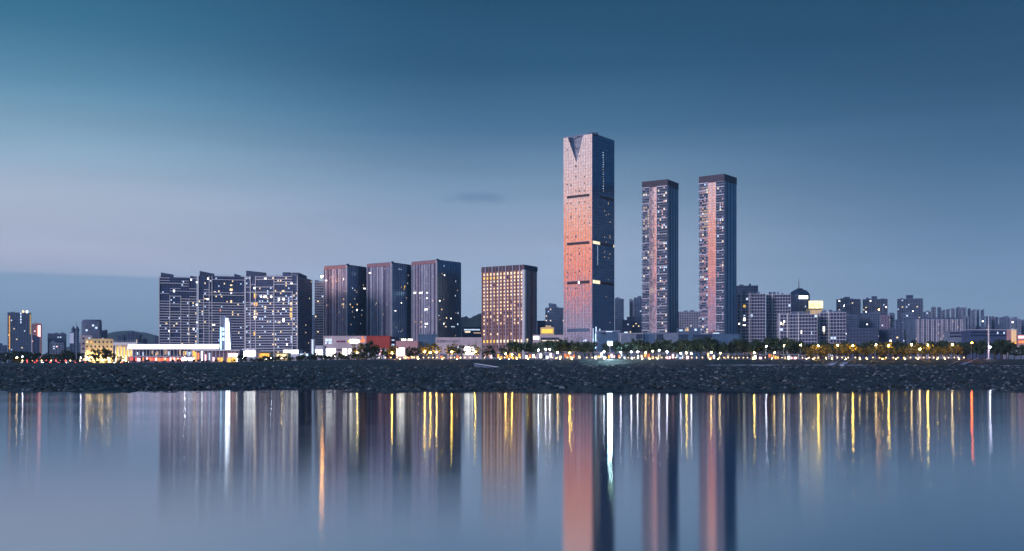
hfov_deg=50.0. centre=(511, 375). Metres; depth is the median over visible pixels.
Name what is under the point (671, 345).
tree
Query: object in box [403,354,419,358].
kiosk
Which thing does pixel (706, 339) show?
tree
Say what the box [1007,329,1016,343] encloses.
lit stair tower
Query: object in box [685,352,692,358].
kiosk
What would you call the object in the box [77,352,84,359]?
tree
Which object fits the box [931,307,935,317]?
tower
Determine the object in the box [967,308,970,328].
tower
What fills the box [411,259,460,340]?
office tower
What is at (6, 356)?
tree
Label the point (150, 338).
hills
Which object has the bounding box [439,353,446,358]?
kiosk
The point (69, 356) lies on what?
tree
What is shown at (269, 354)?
shop
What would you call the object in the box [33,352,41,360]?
tree
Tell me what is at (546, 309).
windows
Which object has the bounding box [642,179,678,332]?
residential tower
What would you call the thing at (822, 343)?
tree
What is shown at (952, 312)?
tower
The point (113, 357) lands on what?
tree
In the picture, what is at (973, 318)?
tower
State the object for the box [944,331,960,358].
building
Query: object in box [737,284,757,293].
apartment block
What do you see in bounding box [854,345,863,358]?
tree
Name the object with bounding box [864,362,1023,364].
grass bank
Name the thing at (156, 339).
block
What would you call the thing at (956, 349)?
tree
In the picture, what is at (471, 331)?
building
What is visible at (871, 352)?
tree
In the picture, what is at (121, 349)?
columned hall
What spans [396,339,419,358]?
shopping mall
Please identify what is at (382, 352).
tree
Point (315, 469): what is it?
water
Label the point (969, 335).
long building
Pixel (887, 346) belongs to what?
tree
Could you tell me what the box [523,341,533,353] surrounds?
tree
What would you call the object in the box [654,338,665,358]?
tree
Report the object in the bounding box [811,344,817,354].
tree
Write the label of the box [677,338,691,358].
tree
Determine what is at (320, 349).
building
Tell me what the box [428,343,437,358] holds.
tree
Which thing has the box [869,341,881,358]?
tree
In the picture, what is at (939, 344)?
tree
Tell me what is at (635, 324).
apartment block
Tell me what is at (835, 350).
tree
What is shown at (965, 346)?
tree
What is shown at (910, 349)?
tree
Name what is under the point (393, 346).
tree
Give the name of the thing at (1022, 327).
house
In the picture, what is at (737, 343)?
tree
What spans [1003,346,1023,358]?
pavilion
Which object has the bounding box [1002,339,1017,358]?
tree
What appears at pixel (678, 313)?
windows
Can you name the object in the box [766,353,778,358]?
kiosk
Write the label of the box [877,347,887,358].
tree
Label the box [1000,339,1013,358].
tree
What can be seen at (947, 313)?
tower
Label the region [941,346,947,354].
tree
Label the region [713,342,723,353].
tree
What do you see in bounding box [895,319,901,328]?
apartment block
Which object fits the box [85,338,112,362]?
floodlit building
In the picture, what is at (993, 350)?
tree
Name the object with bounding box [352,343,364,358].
tree
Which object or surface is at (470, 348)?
tree
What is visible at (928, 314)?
tower
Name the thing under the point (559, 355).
kiosk
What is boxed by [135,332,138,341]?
block
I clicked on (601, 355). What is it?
kiosk
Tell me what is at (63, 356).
tree
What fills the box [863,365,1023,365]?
wall
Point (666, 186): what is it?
windows
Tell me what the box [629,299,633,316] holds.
apartment block
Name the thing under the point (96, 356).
tree
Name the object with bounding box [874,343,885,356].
tree
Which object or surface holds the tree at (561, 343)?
on the promenade paving
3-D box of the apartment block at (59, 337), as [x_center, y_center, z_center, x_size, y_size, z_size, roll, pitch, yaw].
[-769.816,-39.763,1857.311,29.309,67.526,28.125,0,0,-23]
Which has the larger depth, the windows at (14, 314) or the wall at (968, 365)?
the windows at (14, 314)
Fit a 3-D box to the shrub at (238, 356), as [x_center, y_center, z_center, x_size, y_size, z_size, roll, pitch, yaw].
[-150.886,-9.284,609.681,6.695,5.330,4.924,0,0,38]
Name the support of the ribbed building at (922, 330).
on the ground
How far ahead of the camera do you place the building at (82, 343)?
1057.10 m
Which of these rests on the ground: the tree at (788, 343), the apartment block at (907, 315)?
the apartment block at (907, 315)
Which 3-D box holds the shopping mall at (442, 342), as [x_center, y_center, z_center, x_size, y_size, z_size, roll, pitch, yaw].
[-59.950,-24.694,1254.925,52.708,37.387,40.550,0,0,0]
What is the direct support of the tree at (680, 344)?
on the promenade paving
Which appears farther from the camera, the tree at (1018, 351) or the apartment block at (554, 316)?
the apartment block at (554, 316)
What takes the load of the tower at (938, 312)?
on the ground
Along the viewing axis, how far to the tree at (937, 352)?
606.74 m
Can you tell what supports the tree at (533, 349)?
on the promenade paving
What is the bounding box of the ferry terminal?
[127,344,219,362]
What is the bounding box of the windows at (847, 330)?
[847,330,877,358]
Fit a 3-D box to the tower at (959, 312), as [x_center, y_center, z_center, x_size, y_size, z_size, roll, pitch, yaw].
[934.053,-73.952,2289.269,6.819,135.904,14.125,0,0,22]
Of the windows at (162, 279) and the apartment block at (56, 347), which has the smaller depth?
the windows at (162, 279)
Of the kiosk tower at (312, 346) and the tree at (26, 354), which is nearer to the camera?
the tree at (26, 354)
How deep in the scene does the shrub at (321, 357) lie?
603.26 m
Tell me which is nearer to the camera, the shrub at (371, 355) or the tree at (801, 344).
the shrub at (371, 355)
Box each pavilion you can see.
[192,350,244,362]
[242,349,260,361]
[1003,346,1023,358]
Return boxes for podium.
[367,336,391,358]
[418,332,437,358]
[596,331,619,358]
[618,332,642,351]
[643,333,677,358]
[678,333,739,358]
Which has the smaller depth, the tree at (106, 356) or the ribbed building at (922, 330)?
the tree at (106, 356)
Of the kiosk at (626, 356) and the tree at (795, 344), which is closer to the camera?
the tree at (795, 344)
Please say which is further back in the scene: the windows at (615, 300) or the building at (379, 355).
the windows at (615, 300)
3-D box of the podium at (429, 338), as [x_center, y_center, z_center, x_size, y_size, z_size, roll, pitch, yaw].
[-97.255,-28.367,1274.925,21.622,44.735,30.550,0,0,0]
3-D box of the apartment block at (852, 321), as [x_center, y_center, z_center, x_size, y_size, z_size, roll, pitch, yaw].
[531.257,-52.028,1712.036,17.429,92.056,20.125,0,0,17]
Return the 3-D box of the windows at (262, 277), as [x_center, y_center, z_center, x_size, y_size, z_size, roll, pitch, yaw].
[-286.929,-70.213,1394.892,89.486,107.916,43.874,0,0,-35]
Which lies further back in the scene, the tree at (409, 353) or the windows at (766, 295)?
the windows at (766, 295)
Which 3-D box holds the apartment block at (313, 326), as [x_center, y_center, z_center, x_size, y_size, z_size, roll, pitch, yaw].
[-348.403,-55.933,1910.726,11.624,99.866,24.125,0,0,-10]
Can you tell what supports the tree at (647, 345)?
on the promenade paving
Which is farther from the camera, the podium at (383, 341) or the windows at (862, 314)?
the windows at (862, 314)
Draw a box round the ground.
[0,359,1023,392]
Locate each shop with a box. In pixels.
[260,352,272,360]
[275,353,290,360]
[299,353,311,360]
[1017,335,1023,345]
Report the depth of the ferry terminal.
749.70 m
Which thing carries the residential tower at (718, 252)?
on the ground
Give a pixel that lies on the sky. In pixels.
(871, 148)
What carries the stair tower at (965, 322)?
on the ground
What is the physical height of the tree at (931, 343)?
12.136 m
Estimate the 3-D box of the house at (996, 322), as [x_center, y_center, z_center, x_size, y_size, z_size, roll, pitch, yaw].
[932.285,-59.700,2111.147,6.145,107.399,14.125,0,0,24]
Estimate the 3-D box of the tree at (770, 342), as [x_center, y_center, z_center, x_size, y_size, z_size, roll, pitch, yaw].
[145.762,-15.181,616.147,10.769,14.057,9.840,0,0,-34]
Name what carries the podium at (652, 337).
on the ground
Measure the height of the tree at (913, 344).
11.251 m
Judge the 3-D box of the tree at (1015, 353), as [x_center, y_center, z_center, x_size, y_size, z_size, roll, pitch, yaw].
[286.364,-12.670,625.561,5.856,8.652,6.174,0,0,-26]
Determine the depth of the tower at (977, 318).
2331.88 m
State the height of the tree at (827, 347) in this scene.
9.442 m
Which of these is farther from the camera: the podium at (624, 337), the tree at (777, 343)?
the podium at (624, 337)
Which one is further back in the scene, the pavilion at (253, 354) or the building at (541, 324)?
the building at (541, 324)
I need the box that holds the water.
[0,388,1023,550]
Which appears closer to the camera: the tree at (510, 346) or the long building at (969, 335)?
the tree at (510, 346)
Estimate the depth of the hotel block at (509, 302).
1497.15 m
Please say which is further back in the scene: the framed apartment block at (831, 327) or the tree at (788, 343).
the framed apartment block at (831, 327)
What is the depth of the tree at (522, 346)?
609.96 m
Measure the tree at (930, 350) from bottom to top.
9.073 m
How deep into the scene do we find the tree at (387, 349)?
605.80 m
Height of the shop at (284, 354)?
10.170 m
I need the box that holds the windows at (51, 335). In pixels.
[48,335,65,354]
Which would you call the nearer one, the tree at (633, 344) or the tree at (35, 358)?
the tree at (633, 344)
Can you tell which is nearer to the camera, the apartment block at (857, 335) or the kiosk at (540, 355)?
the kiosk at (540, 355)
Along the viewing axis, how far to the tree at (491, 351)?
619.08 m
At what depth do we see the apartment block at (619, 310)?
1800.69 m
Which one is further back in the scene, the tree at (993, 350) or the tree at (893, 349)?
the tree at (993, 350)
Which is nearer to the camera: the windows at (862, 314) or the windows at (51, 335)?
the windows at (862, 314)
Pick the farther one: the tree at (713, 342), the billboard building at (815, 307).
the billboard building at (815, 307)
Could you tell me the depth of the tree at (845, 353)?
607.39 m
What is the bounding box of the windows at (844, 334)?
[818,313,845,358]
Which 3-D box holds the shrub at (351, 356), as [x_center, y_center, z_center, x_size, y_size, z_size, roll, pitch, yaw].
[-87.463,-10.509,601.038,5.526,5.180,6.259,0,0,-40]
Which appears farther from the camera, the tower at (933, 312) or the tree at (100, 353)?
the tower at (933, 312)
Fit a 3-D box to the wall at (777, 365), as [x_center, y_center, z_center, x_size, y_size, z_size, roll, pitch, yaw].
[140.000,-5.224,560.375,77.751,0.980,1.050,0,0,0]
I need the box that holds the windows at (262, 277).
[246,277,310,354]
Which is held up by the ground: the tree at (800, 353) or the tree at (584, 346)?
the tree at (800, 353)
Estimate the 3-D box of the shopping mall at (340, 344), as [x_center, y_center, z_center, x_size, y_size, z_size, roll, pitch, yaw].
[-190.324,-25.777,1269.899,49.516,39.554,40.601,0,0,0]
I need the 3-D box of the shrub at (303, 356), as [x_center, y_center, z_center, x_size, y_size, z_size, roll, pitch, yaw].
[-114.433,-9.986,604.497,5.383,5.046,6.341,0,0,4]
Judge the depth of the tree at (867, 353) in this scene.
609.55 m
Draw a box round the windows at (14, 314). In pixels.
[8,314,29,362]
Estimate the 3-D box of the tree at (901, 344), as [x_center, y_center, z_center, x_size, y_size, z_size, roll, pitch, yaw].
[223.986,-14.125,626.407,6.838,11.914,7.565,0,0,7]
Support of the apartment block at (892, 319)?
on the ground
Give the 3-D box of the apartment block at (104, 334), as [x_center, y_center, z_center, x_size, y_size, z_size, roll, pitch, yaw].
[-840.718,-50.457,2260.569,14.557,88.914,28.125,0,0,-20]
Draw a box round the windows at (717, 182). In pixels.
[700,182,722,332]
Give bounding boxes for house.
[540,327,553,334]
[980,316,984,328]
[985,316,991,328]
[991,316,994,328]
[995,317,997,328]
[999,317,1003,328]
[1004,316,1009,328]
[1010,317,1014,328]
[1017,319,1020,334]
[1021,319,1023,334]
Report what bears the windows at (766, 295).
in the framed apartment block at (777, 304)
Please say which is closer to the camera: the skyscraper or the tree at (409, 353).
the tree at (409, 353)
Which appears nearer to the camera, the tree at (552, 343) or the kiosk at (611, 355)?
the tree at (552, 343)
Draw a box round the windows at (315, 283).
[315,283,322,344]
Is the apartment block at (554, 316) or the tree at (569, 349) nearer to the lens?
the tree at (569, 349)
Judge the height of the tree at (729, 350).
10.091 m
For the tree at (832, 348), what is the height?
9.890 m
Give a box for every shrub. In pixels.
[236,355,245,361]
[242,356,251,361]
[299,354,307,359]
[307,354,316,359]
[317,355,326,359]
[331,353,340,359]
[336,352,346,359]
[347,353,357,359]
[366,352,375,358]
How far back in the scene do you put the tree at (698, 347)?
613.09 m
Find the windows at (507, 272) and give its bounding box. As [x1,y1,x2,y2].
[483,272,521,347]
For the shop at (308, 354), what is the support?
on the ground
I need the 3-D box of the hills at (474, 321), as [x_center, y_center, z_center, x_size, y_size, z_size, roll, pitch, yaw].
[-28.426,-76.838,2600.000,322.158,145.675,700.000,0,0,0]
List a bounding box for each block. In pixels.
[0,343,6,362]
[32,335,39,358]
[48,332,65,358]
[50,341,63,360]
[102,330,107,338]
[131,331,134,341]
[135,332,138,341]
[154,335,158,343]
[159,273,197,343]
[197,271,244,349]
[245,271,312,360]
[312,315,314,338]
[315,280,323,344]
[481,265,537,358]
[545,307,562,334]
[549,303,555,307]
[615,297,623,332]
[622,320,631,332]
[627,316,639,332]
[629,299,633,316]
[634,296,642,332]
[678,310,699,327]
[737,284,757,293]
[737,291,765,353]
[766,292,790,352]
[778,312,816,358]
[818,310,845,358]
[836,298,860,327]
[846,327,877,358]
[847,313,857,327]
[859,311,879,358]
[863,298,887,328]
[879,327,902,358]
[881,314,889,328]
[889,313,894,328]
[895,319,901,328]
[897,298,922,358]
[903,312,913,342]
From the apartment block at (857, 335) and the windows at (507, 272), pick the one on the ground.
the apartment block at (857, 335)
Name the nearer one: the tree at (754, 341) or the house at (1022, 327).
the tree at (754, 341)
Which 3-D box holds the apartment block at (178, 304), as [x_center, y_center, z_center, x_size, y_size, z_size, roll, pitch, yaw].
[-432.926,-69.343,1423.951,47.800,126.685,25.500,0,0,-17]
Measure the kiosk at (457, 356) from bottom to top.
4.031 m
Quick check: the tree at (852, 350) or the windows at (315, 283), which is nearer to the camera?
the tree at (852, 350)
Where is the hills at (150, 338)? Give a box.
[42,330,197,361]
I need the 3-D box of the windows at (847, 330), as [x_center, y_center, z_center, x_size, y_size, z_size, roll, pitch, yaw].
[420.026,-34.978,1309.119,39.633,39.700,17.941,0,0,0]
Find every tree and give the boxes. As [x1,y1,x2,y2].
[0,352,9,359]
[12,350,23,359]
[22,351,31,360]
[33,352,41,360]
[49,353,58,360]
[59,350,70,360]
[64,350,75,360]
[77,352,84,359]
[91,348,99,359]
[97,349,107,362]
[102,347,112,362]
[108,352,115,360]
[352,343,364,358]
[361,342,373,356]
[365,340,378,358]
[370,346,378,357]
[378,348,386,358]
[386,346,393,358]
[391,345,399,358]
[406,346,412,358]
[411,347,419,358]
[421,342,432,353]
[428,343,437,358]
[433,344,441,358]
[444,345,453,358]
[447,342,458,358]
[456,345,467,358]
[468,342,479,358]
[484,345,495,358]
[497,347,507,355]
[505,340,517,352]
[507,342,521,358]
[515,344,525,358]
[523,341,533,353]
[531,345,537,358]
[534,340,548,358]
[542,340,557,351]
[551,345,561,358]
[555,337,568,358]
[563,342,574,358]
[570,340,582,358]
[580,341,594,358]
[600,342,610,358]
[610,340,621,358]
[615,342,631,358]
[623,347,633,355]
[630,338,644,358]
[635,341,650,353]
[643,346,653,356]
[651,342,659,358]
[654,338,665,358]
[657,339,671,358]
[667,342,676,358]
[671,341,686,358]
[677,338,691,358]
[685,344,694,353]
[691,337,703,356]
[695,342,705,358]
[697,337,715,358]
[706,338,720,358]
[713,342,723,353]
[718,343,728,358]
[726,343,737,358]
[728,338,744,358]
[737,340,750,358]
[744,343,757,353]
[751,339,767,358]
[760,346,770,358]
[764,336,781,358]
[772,339,783,358]
[777,337,796,358]
[788,341,797,358]
[793,340,805,358]
[798,344,809,356]
[802,345,811,358]
[807,349,814,358]
[811,343,824,358]
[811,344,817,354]
[814,339,827,358]
[818,346,826,354]
[822,344,830,358]
[826,344,838,358]
[828,343,840,358]
[838,342,847,358]
[842,346,850,358]
[844,343,855,358]
[850,343,861,358]
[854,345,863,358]
[858,347,866,358]
[859,342,872,358]
[862,346,871,358]
[867,344,876,358]
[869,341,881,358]
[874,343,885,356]
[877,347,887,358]
[879,342,891,358]
[887,346,896,358]
[891,345,900,358]
[894,347,903,358]
[898,341,906,358]
[902,343,913,358]
[905,343,913,358]
[910,342,921,354]
[912,343,919,358]
[919,344,928,358]
[923,341,938,358]
[927,345,936,358]
[931,342,943,358]
[932,346,941,358]
[936,340,947,358]
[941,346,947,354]
[943,342,954,356]
[947,342,959,354]
[952,343,960,358]
[957,345,967,358]
[958,343,971,358]
[970,342,984,358]
[973,338,986,358]
[989,343,1001,358]
[993,339,1009,358]
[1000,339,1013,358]
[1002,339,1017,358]
[1009,347,1020,358]
[1015,347,1023,355]
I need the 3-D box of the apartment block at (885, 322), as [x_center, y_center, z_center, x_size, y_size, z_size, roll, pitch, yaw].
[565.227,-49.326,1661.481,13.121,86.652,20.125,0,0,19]
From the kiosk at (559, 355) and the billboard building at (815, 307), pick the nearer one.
the kiosk at (559, 355)
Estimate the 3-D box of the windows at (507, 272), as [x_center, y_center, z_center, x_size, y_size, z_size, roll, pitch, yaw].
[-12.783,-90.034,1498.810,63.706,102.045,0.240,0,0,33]
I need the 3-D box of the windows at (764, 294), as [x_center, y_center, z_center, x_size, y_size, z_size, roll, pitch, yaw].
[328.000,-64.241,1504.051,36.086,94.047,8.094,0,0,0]
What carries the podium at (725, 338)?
on the ground
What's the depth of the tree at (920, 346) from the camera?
602.00 m
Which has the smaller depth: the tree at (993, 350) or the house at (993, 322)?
the tree at (993, 350)
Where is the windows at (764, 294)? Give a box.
[738,294,764,353]
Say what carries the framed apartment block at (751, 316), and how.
on the ground
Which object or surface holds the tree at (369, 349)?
on the promenade paving
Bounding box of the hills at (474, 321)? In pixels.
[461,313,481,336]
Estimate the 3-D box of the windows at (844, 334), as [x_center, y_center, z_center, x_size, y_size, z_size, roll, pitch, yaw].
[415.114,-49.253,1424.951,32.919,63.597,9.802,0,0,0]
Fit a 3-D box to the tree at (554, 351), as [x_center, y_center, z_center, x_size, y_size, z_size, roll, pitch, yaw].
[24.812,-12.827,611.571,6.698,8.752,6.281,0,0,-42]
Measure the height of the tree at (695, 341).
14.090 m
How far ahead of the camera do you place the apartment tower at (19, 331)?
1991.93 m
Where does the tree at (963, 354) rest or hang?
on the ground
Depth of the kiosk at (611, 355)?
652.00 m
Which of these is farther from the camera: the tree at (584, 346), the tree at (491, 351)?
the tree at (491, 351)
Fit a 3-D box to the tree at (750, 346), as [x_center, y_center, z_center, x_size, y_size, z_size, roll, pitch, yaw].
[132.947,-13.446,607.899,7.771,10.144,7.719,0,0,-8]
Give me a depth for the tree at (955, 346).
627.40 m
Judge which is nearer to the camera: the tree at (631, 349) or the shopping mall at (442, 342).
the tree at (631, 349)
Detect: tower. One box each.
[8,310,30,362]
[32,323,41,360]
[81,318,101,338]
[220,315,232,349]
[311,339,315,359]
[324,264,366,335]
[367,261,410,340]
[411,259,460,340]
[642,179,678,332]
[698,174,736,333]
[790,281,809,313]
[925,310,930,317]
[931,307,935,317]
[937,307,940,317]
[941,310,944,317]
[946,309,950,317]
[951,308,954,317]
[958,308,961,316]
[958,316,968,329]
[961,307,965,315]
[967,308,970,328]
[971,309,975,328]
[976,309,979,328]
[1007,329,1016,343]
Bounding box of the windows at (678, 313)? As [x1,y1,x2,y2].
[678,313,697,325]
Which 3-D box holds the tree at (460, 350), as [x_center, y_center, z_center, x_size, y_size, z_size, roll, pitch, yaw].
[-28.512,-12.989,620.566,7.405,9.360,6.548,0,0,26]
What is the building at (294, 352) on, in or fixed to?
on the ground
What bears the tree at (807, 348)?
on the promenade paving
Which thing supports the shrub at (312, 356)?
on the promenade paving
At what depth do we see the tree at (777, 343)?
615.54 m
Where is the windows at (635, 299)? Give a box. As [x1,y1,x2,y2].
[635,299,640,332]
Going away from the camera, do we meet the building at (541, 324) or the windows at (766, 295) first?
the windows at (766, 295)
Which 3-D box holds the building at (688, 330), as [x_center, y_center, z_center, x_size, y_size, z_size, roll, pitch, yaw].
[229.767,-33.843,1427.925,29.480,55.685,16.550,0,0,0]
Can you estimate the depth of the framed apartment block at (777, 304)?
1524.54 m
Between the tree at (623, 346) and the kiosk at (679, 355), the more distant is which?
the kiosk at (679, 355)
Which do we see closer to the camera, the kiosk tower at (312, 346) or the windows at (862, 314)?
the kiosk tower at (312, 346)
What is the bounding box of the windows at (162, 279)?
[160,279,195,343]
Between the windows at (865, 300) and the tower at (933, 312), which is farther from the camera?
the tower at (933, 312)
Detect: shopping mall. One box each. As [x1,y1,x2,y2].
[323,336,366,359]
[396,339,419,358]
[435,337,482,358]
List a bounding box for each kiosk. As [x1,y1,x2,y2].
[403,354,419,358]
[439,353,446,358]
[452,354,462,358]
[483,354,494,358]
[497,353,520,358]
[524,352,534,358]
[538,352,551,358]
[554,351,561,358]
[563,351,574,358]
[577,352,588,358]
[593,352,605,358]
[606,353,614,358]
[616,352,628,358]
[629,352,638,358]
[639,352,649,358]
[650,350,660,358]
[661,353,673,358]
[675,353,685,358]
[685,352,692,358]
[703,352,714,358]
[716,353,729,358]
[730,354,743,358]
[743,353,756,358]
[757,354,766,358]
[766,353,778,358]
[780,354,796,358]
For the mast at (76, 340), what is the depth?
639.79 m
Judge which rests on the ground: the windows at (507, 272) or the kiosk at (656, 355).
the kiosk at (656, 355)
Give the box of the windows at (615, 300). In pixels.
[615,300,622,331]
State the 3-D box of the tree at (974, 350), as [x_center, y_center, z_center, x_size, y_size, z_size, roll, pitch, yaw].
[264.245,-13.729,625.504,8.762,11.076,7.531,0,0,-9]
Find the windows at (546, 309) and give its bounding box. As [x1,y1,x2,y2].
[546,309,561,334]
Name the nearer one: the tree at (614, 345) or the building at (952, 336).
the tree at (614, 345)
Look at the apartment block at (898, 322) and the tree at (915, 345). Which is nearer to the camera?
the tree at (915, 345)
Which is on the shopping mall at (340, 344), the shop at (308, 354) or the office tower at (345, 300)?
the office tower at (345, 300)
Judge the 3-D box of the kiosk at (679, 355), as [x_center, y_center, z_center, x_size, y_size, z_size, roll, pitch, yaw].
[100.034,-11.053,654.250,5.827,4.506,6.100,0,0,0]
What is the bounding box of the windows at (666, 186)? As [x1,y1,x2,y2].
[643,186,666,331]
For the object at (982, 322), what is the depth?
2072.35 m
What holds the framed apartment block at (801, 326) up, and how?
on the ground
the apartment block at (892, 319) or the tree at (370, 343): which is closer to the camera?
the tree at (370, 343)
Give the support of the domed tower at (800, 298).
on the ground
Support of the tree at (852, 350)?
on the promenade paving
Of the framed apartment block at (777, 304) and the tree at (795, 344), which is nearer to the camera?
the tree at (795, 344)
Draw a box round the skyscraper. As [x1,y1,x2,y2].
[563,132,613,358]
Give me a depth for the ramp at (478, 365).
480.72 m
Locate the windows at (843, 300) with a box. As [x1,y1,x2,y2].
[837,300,859,327]
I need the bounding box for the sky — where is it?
[0,0,1023,362]
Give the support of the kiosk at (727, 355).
on the ground
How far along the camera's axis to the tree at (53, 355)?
698.71 m
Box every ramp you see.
[474,363,496,367]
[949,358,977,364]
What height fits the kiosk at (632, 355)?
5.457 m
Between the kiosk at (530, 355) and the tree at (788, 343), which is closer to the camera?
the tree at (788, 343)
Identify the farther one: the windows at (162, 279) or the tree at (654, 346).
the windows at (162, 279)
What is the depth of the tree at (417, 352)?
620.02 m
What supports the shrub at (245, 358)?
on the promenade paving
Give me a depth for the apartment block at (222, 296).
1391.86 m
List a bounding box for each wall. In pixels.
[710,365,861,365]
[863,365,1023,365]
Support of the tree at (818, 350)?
on the ground
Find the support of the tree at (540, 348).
on the promenade paving
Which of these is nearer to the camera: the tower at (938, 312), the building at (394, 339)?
the building at (394, 339)
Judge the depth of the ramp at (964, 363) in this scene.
569.58 m
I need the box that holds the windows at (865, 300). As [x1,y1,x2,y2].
[863,300,886,315]
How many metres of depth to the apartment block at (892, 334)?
1324.41 m
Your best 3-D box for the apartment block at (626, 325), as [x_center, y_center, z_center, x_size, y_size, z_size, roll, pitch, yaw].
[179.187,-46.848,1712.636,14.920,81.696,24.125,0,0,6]
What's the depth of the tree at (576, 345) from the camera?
608.54 m
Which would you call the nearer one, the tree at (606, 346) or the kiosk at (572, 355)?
the tree at (606, 346)
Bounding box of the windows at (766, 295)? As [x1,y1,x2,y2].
[766,295,789,352]
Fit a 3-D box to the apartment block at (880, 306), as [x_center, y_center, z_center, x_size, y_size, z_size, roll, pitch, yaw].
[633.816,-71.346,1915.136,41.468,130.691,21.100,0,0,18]
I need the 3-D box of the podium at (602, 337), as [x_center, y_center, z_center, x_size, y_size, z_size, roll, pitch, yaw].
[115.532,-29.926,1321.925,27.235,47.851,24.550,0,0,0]
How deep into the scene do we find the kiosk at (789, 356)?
651.80 m
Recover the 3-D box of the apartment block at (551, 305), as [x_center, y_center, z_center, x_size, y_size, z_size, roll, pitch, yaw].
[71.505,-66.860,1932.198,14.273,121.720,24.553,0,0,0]
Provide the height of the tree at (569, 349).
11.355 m
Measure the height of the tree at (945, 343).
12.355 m
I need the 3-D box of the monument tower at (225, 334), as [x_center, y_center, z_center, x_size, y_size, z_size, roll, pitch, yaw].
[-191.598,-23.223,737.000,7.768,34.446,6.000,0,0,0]
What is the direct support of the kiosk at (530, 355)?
on the ground
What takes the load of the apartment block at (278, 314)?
on the ground
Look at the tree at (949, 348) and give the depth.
601.86 m
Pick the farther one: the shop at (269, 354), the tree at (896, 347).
the shop at (269, 354)
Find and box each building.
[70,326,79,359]
[80,335,91,361]
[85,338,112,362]
[282,349,302,360]
[315,345,325,359]
[368,348,386,358]
[392,337,397,358]
[462,327,481,336]
[533,335,562,358]
[537,321,545,334]
[677,328,700,333]
[806,301,822,358]
[904,318,962,358]
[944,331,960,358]
[961,329,1006,358]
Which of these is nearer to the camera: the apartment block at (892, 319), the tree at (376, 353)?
the tree at (376, 353)
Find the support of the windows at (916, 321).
in the ribbed building at (922, 330)
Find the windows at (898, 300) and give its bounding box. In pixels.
[898,300,921,357]
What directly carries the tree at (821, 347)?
on the promenade paving
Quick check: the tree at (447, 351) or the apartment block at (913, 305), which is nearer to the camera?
the tree at (447, 351)
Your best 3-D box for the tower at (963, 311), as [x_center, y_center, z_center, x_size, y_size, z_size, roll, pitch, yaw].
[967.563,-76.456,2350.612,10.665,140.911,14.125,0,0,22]
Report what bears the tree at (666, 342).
on the promenade paving
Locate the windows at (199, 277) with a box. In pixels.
[199,277,243,348]
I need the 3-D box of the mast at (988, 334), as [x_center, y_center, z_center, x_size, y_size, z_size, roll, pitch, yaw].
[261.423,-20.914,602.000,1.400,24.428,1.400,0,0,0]
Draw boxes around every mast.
[76,321,76,359]
[987,315,989,358]
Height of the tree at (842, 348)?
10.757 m
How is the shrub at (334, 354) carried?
on the promenade paving
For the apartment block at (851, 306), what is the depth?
1905.16 m
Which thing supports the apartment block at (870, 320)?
on the ground
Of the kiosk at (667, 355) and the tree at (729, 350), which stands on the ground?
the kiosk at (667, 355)
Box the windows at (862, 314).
[860,314,878,340]
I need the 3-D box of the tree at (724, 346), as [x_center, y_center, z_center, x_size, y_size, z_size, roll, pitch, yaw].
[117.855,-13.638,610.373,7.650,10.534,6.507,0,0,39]
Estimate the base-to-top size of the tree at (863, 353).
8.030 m
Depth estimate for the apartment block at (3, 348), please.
1797.61 m
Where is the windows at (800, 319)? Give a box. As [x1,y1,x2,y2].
[778,315,816,357]
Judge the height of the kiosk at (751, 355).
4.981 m
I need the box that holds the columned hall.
[113,340,143,361]
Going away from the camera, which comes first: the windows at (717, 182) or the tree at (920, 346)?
the tree at (920, 346)
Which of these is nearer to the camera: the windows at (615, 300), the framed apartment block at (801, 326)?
the framed apartment block at (801, 326)
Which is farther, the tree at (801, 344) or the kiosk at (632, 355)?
the kiosk at (632, 355)
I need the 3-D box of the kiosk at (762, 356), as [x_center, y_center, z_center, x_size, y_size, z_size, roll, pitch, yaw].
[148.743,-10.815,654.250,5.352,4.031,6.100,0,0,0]
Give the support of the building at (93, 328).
on the ground
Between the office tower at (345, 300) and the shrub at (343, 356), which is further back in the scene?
the office tower at (345, 300)
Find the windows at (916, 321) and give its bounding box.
[916,321,961,342]
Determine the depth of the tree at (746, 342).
610.35 m
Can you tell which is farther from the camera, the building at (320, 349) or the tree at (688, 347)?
the building at (320, 349)
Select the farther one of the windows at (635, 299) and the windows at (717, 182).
the windows at (635, 299)
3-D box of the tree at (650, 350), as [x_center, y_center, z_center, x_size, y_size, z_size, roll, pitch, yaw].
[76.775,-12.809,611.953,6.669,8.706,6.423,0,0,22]
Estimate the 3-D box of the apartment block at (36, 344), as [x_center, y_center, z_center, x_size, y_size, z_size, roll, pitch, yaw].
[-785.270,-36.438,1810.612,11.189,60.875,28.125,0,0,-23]
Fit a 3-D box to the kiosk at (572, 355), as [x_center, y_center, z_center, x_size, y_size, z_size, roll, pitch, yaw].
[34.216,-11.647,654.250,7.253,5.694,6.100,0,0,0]

